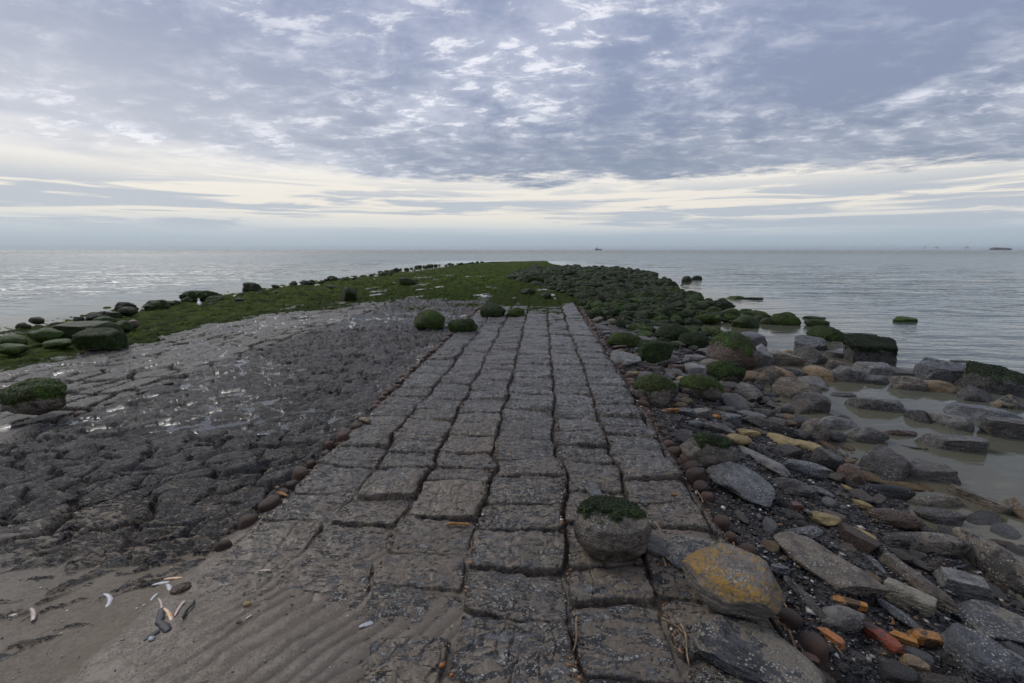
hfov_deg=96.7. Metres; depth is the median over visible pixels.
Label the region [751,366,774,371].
stone
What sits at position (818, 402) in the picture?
rock
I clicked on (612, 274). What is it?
mossy boulder
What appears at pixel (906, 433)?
rock
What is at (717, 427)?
rock
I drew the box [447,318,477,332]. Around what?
rock
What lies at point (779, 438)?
rock
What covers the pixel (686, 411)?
rock
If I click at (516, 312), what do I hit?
rock
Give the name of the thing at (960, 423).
rock
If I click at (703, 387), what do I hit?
rock
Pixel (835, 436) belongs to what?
rock
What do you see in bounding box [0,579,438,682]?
beach
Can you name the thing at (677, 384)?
rock
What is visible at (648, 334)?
mossy boulder
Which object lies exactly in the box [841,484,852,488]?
rock
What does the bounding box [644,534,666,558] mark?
rock
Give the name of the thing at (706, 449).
rock
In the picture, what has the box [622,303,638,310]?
mossy boulder
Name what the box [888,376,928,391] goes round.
rock
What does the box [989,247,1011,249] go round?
container ship
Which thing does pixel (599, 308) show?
mossy boulder
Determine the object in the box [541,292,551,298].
mossy boulder
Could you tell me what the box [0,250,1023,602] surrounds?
sea
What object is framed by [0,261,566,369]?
seaweed cover
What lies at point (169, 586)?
razor shell
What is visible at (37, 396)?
rock
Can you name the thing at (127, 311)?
mossy boulder
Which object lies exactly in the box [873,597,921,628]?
rock
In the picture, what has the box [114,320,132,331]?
mossy boulder
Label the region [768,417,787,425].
stone
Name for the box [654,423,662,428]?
wooden stake
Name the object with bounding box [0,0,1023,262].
sky
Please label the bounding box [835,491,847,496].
stone
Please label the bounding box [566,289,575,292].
mossy boulder
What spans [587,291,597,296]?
mossy boulder
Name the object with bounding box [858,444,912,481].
rock
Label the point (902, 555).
stone
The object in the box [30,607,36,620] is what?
shell
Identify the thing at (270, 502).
stone
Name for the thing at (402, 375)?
wooden stake
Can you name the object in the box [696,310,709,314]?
mossy boulder
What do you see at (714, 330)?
mossy boulder
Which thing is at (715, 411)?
stone
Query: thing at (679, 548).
rock
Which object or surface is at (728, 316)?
mossy boulder
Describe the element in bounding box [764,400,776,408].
stone
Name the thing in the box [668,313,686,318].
mossy boulder
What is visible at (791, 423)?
stone
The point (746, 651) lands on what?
rock
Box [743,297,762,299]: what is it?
mossy boulder
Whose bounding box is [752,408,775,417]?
stone
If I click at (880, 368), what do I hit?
rock
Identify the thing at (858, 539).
stone
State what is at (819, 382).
rock
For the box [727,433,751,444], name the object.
rock
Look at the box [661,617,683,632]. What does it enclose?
stick
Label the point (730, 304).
mossy boulder
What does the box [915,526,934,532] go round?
stone
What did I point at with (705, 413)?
rock
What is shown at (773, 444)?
stone
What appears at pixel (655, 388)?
rock
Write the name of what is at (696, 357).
rock
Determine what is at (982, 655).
rock
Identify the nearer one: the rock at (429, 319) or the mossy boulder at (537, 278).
the rock at (429, 319)
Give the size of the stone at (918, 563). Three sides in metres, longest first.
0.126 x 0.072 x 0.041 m
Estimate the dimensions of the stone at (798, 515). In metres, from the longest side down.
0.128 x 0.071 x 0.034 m
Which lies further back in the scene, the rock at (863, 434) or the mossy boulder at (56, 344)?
the mossy boulder at (56, 344)
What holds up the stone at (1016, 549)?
on the shore
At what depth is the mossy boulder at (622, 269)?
40.09 m
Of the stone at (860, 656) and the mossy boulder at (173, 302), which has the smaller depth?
the stone at (860, 656)
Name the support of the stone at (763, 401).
on the shore
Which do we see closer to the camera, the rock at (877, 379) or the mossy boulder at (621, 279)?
the rock at (877, 379)
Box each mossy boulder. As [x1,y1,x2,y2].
[0,334,27,344]
[0,343,28,354]
[28,317,44,323]
[28,328,64,342]
[42,339,71,349]
[50,321,123,338]
[73,317,83,320]
[85,311,109,320]
[92,316,116,322]
[109,311,121,317]
[114,302,138,311]
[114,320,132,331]
[117,307,137,315]
[142,299,168,310]
[167,300,179,304]
[179,290,215,301]
[205,295,224,302]
[234,297,246,301]
[242,282,262,291]
[303,281,313,284]
[341,287,356,300]
[399,277,417,285]
[519,275,528,280]
[520,288,535,294]
[525,271,539,276]
[527,275,543,282]
[530,265,543,268]
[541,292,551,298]
[563,271,576,275]
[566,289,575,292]
[573,292,591,296]
[576,299,588,305]
[577,295,587,299]
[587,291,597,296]
[587,309,604,319]
[590,301,607,308]
[591,306,605,310]
[594,295,606,301]
[598,275,606,280]
[602,310,614,315]
[603,312,610,316]
[607,272,617,276]
[610,304,623,311]
[610,319,623,326]
[611,277,624,282]
[613,315,633,320]
[616,267,626,271]
[618,284,627,288]
[619,293,631,298]
[620,310,633,317]
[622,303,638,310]
[623,320,641,327]
[625,298,645,303]
[627,280,642,285]
[627,323,652,331]
[631,285,643,290]
[635,291,648,296]
[635,314,646,318]
[636,330,651,337]
[639,310,653,316]
[643,296,657,303]
[647,323,660,326]
[652,306,671,316]
[653,315,667,320]
[656,337,670,341]
[664,305,677,311]
[666,286,681,292]
[667,281,678,286]
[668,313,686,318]
[669,319,683,323]
[670,315,681,319]
[671,301,685,307]
[672,342,679,348]
[678,310,694,317]
[681,276,691,281]
[684,290,695,293]
[684,325,700,331]
[685,317,702,326]
[686,292,704,300]
[686,305,696,309]
[689,303,700,309]
[691,275,701,279]
[695,313,719,323]
[696,300,709,304]
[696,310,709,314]
[698,330,710,336]
[699,326,723,336]
[707,306,721,311]
[711,311,722,316]
[714,301,735,307]
[715,315,723,322]
[717,302,730,309]
[721,308,740,316]
[723,313,737,319]
[727,296,744,298]
[731,315,759,327]
[739,309,751,313]
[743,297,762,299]
[747,310,770,317]
[754,315,764,321]
[759,317,771,324]
[770,313,801,325]
[802,316,825,319]
[804,319,829,326]
[893,316,917,321]
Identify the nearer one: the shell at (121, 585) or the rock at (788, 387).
the shell at (121, 585)
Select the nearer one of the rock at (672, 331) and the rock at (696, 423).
the rock at (696, 423)
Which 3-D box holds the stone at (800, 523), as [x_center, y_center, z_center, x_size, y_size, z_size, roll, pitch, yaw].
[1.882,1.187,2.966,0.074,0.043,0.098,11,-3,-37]
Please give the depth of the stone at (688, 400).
5.29 m
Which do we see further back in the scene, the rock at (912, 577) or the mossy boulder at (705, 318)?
the mossy boulder at (705, 318)
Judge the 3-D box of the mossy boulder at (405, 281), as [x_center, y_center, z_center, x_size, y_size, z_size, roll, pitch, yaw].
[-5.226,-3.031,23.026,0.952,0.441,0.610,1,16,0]
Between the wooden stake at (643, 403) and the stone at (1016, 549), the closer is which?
the stone at (1016, 549)
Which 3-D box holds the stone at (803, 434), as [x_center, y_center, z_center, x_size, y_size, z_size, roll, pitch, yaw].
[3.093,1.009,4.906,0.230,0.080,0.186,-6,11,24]
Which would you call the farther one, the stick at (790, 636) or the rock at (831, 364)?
the rock at (831, 364)
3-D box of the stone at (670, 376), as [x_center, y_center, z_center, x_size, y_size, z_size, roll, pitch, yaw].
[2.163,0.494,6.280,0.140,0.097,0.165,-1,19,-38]
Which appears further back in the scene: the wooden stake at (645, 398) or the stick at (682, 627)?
the wooden stake at (645, 398)
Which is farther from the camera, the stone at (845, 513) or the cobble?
the stone at (845, 513)
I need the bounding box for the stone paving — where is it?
[0,295,411,444]
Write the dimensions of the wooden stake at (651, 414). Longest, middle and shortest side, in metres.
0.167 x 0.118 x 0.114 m
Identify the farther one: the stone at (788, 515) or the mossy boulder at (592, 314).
the mossy boulder at (592, 314)
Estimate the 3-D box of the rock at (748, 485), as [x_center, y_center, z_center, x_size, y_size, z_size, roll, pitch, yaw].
[1.671,1.041,3.312,0.371,0.170,0.593,-4,14,-17]
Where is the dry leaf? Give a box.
[446,522,469,525]
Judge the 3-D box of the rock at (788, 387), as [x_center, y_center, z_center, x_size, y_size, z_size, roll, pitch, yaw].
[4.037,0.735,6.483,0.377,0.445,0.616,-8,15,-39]
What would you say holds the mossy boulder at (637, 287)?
on the shore
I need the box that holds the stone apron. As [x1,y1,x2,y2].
[0,294,491,585]
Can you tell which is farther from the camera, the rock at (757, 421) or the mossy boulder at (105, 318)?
the mossy boulder at (105, 318)
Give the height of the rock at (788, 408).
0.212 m
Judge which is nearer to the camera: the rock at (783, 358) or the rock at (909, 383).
the rock at (909, 383)
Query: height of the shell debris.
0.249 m
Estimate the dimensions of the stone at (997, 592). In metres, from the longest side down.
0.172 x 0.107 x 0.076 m
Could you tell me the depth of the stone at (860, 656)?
1.91 m
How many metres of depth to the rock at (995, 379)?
6.67 m
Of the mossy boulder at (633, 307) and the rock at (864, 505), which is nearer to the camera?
the rock at (864, 505)
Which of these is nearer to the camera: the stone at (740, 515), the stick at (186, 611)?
the stick at (186, 611)
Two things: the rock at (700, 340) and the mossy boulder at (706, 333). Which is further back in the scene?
the mossy boulder at (706, 333)
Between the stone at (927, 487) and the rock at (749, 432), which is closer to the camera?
the stone at (927, 487)
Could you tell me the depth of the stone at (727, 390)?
6.08 m
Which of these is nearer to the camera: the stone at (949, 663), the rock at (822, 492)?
the stone at (949, 663)
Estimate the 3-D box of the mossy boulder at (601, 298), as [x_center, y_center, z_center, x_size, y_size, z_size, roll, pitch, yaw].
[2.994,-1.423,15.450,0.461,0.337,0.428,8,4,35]
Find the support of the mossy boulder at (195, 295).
on the seaweed cover
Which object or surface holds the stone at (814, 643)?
on the shore
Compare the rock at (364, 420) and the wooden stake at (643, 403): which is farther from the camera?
the wooden stake at (643, 403)
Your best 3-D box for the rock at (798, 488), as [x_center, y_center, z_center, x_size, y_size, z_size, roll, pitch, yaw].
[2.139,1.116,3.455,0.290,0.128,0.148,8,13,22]
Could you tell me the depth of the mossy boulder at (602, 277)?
27.67 m
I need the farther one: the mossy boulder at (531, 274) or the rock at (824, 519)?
the mossy boulder at (531, 274)
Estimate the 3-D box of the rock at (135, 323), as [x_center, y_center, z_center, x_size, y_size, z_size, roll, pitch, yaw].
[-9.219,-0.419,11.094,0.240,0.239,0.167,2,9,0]
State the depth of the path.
2.70 m
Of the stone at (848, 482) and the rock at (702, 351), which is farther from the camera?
the rock at (702, 351)
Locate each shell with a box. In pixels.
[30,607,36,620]
[103,593,113,606]
[115,580,129,590]
[144,630,160,640]
[151,580,169,585]
[154,609,164,624]
[155,620,171,632]
[158,598,163,608]
[163,577,180,579]
[163,608,173,620]
[166,584,172,589]
[174,600,185,615]
[359,621,372,627]
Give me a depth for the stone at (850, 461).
4.38 m
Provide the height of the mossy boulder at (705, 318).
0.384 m
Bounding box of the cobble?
[170,581,190,594]
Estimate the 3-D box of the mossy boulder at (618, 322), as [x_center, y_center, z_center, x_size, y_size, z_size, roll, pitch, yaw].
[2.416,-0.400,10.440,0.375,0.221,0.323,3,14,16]
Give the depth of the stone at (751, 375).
7.21 m
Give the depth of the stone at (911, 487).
3.98 m
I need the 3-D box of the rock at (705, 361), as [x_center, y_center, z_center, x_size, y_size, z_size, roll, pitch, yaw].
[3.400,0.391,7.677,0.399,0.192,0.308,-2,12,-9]
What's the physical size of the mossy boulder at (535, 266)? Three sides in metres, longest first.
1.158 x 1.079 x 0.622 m
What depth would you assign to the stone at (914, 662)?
1.91 m
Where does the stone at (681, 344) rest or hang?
on the shore
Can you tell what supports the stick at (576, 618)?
on the path
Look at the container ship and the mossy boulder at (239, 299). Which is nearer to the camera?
the mossy boulder at (239, 299)
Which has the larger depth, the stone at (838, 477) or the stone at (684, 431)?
the stone at (684, 431)
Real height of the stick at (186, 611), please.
0.016 m
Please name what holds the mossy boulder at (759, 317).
on the shore
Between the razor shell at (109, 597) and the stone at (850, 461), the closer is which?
the razor shell at (109, 597)
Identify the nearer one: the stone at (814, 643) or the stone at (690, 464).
the stone at (814, 643)
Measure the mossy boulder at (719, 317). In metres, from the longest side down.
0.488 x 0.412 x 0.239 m
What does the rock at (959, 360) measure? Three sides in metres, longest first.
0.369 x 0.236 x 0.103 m
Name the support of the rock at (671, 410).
on the shore
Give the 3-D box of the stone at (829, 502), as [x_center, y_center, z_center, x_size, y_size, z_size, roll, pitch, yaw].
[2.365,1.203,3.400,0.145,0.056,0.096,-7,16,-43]
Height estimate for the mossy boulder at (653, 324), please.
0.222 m
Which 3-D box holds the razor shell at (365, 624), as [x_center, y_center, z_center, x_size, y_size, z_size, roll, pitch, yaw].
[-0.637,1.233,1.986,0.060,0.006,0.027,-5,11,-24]
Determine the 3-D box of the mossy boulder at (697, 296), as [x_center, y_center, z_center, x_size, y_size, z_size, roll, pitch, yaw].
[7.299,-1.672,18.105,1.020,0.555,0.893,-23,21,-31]
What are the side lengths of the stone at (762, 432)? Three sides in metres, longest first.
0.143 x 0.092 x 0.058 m
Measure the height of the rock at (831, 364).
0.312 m
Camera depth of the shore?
2.90 m
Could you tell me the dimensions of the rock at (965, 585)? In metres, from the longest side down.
0.255 x 0.159 x 0.137 m
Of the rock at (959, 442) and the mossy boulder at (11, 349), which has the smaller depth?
the rock at (959, 442)
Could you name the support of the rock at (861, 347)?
on the shore
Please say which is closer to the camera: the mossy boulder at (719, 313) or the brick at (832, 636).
the brick at (832, 636)
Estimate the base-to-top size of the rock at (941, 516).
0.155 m
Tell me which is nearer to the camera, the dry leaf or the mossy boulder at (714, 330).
the dry leaf
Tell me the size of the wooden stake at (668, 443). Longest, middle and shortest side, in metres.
0.142 x 0.109 x 0.097 m
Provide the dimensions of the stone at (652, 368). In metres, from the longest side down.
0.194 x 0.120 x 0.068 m
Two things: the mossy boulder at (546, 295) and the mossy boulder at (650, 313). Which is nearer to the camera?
the mossy boulder at (650, 313)
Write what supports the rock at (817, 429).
on the shore
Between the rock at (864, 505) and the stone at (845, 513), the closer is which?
the stone at (845, 513)
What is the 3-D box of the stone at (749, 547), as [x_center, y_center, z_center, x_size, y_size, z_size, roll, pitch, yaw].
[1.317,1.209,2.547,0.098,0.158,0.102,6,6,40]
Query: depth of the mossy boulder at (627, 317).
10.99 m
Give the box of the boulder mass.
[15,261,739,328]
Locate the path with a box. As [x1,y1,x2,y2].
[183,293,790,682]
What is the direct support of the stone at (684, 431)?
on the shore
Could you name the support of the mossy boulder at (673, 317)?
on the shore
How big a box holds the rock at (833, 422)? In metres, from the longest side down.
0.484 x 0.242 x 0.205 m
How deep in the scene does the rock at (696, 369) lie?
6.80 m
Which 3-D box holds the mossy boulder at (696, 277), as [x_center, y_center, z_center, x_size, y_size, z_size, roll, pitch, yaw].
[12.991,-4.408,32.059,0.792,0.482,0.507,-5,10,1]
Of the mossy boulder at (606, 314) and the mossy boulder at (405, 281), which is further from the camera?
the mossy boulder at (405, 281)
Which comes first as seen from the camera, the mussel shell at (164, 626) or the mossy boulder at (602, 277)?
the mussel shell at (164, 626)
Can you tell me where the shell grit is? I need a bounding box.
[0,502,578,680]
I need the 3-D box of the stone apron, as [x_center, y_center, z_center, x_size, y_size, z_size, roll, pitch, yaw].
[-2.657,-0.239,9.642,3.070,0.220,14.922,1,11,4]
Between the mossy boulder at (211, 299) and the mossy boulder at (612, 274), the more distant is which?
the mossy boulder at (612, 274)
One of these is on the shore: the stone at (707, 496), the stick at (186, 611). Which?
the stone at (707, 496)
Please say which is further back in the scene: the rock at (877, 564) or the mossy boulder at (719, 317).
the mossy boulder at (719, 317)
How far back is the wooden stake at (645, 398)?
5.03 m
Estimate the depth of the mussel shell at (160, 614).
2.00 m
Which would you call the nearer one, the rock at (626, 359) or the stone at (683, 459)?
the stone at (683, 459)
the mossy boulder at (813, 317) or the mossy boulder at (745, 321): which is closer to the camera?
the mossy boulder at (745, 321)
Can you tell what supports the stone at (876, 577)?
on the shore
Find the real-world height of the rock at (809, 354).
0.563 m
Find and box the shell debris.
[13,305,836,682]
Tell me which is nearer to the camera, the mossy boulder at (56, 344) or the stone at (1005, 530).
the stone at (1005, 530)
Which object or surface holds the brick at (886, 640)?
on the shore
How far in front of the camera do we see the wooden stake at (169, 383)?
5.82 m
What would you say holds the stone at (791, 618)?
on the shore
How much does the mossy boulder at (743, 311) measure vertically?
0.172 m
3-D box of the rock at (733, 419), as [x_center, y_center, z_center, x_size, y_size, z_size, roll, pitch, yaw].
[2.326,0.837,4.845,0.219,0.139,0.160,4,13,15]
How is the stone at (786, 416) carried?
on the shore
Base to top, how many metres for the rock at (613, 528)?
0.269 m
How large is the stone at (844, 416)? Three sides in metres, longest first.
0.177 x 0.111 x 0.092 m
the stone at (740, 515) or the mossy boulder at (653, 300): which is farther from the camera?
the mossy boulder at (653, 300)
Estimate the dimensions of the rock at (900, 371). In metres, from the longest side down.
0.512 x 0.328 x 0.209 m
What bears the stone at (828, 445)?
on the shore
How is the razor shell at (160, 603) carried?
on the beach
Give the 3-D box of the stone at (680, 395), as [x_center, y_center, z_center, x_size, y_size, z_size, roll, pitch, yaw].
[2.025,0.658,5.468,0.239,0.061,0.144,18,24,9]
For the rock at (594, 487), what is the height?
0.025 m
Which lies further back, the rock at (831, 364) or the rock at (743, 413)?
the rock at (831, 364)
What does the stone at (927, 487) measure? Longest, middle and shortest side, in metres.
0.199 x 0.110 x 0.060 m
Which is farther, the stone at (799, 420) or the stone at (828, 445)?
the stone at (799, 420)
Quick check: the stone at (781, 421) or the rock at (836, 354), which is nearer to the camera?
the stone at (781, 421)
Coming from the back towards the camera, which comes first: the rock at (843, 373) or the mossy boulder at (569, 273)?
the mossy boulder at (569, 273)
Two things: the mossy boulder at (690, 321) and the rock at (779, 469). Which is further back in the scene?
the mossy boulder at (690, 321)
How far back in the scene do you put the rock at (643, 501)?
2.91 m
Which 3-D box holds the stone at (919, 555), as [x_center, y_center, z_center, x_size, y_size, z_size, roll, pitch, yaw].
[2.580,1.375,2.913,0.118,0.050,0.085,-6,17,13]
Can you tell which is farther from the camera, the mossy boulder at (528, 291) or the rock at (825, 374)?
the mossy boulder at (528, 291)
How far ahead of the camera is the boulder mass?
25.96 m
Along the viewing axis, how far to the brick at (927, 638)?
2.09 m
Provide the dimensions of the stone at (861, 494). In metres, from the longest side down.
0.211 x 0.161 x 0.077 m
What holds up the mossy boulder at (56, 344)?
on the seaweed cover
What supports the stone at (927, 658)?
on the shore
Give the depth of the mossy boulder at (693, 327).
11.04 m
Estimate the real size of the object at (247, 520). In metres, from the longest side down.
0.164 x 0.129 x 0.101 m
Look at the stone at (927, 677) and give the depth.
1.82 m
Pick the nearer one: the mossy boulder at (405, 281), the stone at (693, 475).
the stone at (693, 475)
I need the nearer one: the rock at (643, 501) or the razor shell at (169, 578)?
the razor shell at (169, 578)
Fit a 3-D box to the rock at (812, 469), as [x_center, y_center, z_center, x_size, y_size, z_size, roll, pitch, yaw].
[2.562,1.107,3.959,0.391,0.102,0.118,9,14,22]
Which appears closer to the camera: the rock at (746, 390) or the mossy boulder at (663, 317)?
the rock at (746, 390)
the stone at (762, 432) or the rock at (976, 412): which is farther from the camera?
the rock at (976, 412)
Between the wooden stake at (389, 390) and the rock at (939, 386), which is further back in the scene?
the rock at (939, 386)
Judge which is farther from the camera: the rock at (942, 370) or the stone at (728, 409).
the rock at (942, 370)
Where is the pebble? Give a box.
[242,601,251,606]
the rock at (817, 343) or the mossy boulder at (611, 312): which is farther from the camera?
the mossy boulder at (611, 312)
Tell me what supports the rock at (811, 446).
on the shore
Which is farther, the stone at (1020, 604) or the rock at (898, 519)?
the rock at (898, 519)
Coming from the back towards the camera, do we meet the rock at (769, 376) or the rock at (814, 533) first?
the rock at (769, 376)
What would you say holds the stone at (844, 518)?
on the shore
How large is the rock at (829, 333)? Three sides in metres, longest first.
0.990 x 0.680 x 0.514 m
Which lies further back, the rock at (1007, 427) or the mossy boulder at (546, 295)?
the mossy boulder at (546, 295)
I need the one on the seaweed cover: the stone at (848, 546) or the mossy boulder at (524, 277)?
the mossy boulder at (524, 277)
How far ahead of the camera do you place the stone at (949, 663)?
1.99 m
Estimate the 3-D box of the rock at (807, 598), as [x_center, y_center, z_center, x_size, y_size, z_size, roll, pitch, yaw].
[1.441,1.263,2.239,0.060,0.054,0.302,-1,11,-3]
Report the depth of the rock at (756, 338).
9.98 m
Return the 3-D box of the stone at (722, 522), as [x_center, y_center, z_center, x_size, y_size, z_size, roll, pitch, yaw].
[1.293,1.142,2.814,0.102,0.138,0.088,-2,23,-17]
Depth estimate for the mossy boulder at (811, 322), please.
12.35 m
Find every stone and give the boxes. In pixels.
[592,317,603,322]
[595,324,610,329]
[612,345,626,349]
[637,372,650,377]
[649,366,661,370]
[654,359,674,366]
[664,373,674,379]
[668,364,684,371]
[671,341,685,346]
[671,369,681,375]
[672,416,681,420]
[674,433,691,443]
[677,392,688,397]
[677,429,693,434]
[680,397,692,404]
[681,349,692,353]
[688,345,698,350]
[711,410,725,414]
[716,406,738,413]
[720,381,737,388]
[720,393,750,410]
[720,422,735,429]
[722,388,730,393]
[734,509,748,523]
[744,370,758,381]
[746,397,757,401]
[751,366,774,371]
[751,428,764,434]
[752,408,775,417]
[757,397,772,404]
[762,518,777,532]
[762,540,779,552]
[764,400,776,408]
[765,443,776,446]
[766,392,778,396]
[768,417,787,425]
[775,413,782,417]
[775,444,804,456]
[777,607,803,628]
[780,413,795,419]
[782,511,795,518]
[785,508,804,518]
[786,416,810,427]
[786,420,796,426]
[790,399,812,413]
[792,520,808,526]
[795,430,810,439]
[797,630,828,665]
[810,447,844,469]
[818,440,836,450]
[820,497,836,507]
[822,508,848,523]
[828,472,844,483]
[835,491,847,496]
[835,509,848,515]
[837,415,851,419]
[837,522,881,553]
[838,505,847,509]
[839,542,856,552]
[841,444,855,450]
[845,459,856,463]
[845,479,859,487]
[845,650,866,660]
[848,489,874,502]
[861,470,887,484]
[865,571,881,583]
[872,494,887,504]
[878,659,919,682]
[887,547,912,560]
[888,481,924,490]
[898,653,931,672]
[903,646,934,668]
[906,550,925,560]
[911,556,931,572]
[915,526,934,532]
[917,483,933,491]
[917,671,965,682]
[937,524,950,534]
[941,658,960,666]
[963,569,979,575]
[965,510,1000,524]
[987,582,1010,602]
[988,582,1008,592]
[990,522,1020,539]
[990,539,1015,547]
[999,641,1023,656]
[1007,544,1023,556]
[1009,599,1023,608]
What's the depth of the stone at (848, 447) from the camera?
4.76 m
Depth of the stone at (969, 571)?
2.86 m
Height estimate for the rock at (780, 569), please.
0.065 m
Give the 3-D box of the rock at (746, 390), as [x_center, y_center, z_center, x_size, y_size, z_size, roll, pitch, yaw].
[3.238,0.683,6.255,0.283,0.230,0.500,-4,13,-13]
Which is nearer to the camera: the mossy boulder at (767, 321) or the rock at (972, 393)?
the rock at (972, 393)
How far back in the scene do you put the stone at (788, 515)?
3.02 m
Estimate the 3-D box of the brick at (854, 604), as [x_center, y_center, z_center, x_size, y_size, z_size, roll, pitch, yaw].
[1.634,1.294,2.262,0.219,0.040,0.046,3,9,19]
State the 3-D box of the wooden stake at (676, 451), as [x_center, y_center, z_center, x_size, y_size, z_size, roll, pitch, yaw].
[1.359,0.947,3.800,0.120,0.142,0.110,2,12,40]
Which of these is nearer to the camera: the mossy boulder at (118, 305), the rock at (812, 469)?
the rock at (812, 469)
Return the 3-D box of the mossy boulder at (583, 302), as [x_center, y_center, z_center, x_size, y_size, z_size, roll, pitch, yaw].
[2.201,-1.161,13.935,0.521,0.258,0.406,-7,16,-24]
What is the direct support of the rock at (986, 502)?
on the shore
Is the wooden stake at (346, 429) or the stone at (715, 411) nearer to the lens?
the wooden stake at (346, 429)
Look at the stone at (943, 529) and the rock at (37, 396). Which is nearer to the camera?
the stone at (943, 529)
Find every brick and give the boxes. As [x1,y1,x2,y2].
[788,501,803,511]
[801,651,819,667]
[817,627,845,649]
[830,594,867,611]
[861,622,904,656]
[889,630,918,647]
[904,627,943,647]
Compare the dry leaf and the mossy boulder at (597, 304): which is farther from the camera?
the mossy boulder at (597, 304)
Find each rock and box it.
[0,377,66,414]
[71,327,128,350]
[129,319,138,328]
[277,491,287,495]
[359,417,370,422]
[413,309,444,329]
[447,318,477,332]
[480,302,505,316]
[507,307,524,316]
[573,494,651,561]
[588,480,601,495]
[607,332,640,347]
[610,350,640,366]
[628,371,638,375]
[630,373,677,405]
[636,339,674,363]
[639,497,647,505]
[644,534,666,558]
[654,323,689,340]
[661,408,678,413]
[665,535,716,571]
[672,402,687,407]
[673,381,679,391]
[677,332,709,348]
[678,407,694,415]
[679,374,723,401]
[680,432,738,467]
[681,542,785,620]
[684,354,706,361]
[684,363,707,375]
[688,420,703,426]
[692,613,826,682]
[693,408,712,418]
[696,347,707,355]
[700,359,716,364]
[702,421,735,433]
[706,331,758,370]
[706,360,746,382]
[706,461,775,507]
[719,412,741,427]
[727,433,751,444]
[734,382,762,398]
[736,444,789,477]
[737,410,767,419]
[737,428,760,437]
[741,331,767,344]
[742,415,798,437]
[755,366,797,385]
[756,344,773,365]
[766,433,800,446]
[770,350,804,365]
[770,563,790,576]
[772,377,821,398]
[773,477,815,497]
[774,531,889,595]
[775,403,794,414]
[780,367,805,376]
[783,459,832,477]
[783,526,823,541]
[783,575,826,621]
[792,345,828,363]
[792,391,830,412]
[794,335,827,349]
[794,439,822,450]
[798,375,828,390]
[800,418,830,441]
[801,365,833,381]
[806,325,843,341]
[808,485,834,497]
[808,511,840,526]
[821,416,857,428]
[822,605,866,632]
[823,350,843,357]
[825,360,845,368]
[829,430,846,441]
[830,365,865,381]
[830,392,856,396]
[831,341,843,344]
[836,463,864,484]
[841,333,897,364]
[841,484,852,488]
[844,397,906,412]
[846,426,889,443]
[851,361,892,374]
[851,498,873,509]
[853,526,877,540]
[855,484,915,499]
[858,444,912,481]
[859,375,889,384]
[861,508,924,529]
[862,553,886,574]
[872,546,959,613]
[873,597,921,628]
[884,430,917,436]
[884,532,971,555]
[884,577,936,617]
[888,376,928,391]
[891,366,914,375]
[901,445,927,449]
[903,410,932,423]
[906,495,963,507]
[907,458,960,484]
[913,359,965,382]
[913,507,967,525]
[915,433,989,452]
[923,380,958,393]
[926,411,974,431]
[932,566,994,603]
[941,623,1013,682]
[942,402,1023,420]
[948,483,1011,515]
[949,599,1023,647]
[950,360,967,361]
[951,527,1023,595]
[953,360,1023,397]
[955,386,993,401]
[978,415,1023,439]
[988,394,1023,409]
[1004,497,1023,520]
[1007,649,1023,677]
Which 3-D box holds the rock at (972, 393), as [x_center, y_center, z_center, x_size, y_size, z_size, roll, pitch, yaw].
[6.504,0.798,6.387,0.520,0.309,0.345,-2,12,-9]
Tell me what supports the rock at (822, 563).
on the shore
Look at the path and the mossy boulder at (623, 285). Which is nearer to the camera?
the path
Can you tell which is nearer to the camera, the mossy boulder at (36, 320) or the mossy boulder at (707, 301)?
the mossy boulder at (36, 320)
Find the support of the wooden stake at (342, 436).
on the stone apron
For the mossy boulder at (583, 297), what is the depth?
15.20 m
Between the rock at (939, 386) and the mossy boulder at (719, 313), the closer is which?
the rock at (939, 386)
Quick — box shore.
[484,262,1023,682]
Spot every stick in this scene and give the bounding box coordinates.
[181,599,194,617]
[572,616,577,652]
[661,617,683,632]
[680,623,689,665]
[787,628,796,648]
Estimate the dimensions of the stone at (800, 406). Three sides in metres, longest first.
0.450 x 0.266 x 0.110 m
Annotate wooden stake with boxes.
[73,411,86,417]
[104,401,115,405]
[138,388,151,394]
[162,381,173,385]
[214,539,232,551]
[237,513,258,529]
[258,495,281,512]
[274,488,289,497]
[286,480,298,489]
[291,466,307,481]
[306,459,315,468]
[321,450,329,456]
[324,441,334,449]
[336,431,348,442]
[339,428,350,432]
[351,421,361,429]
[357,413,367,419]
[377,396,385,400]
[381,391,388,396]
[385,387,393,395]
[399,373,409,377]
[410,365,418,370]
[625,372,633,379]
[638,399,649,407]
[639,396,649,401]
[647,412,656,416]
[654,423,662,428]
[661,430,668,435]
[663,440,673,447]
[668,446,681,457]
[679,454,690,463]
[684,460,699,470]
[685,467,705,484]
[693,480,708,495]
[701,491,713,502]
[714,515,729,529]
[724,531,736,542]
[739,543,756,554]

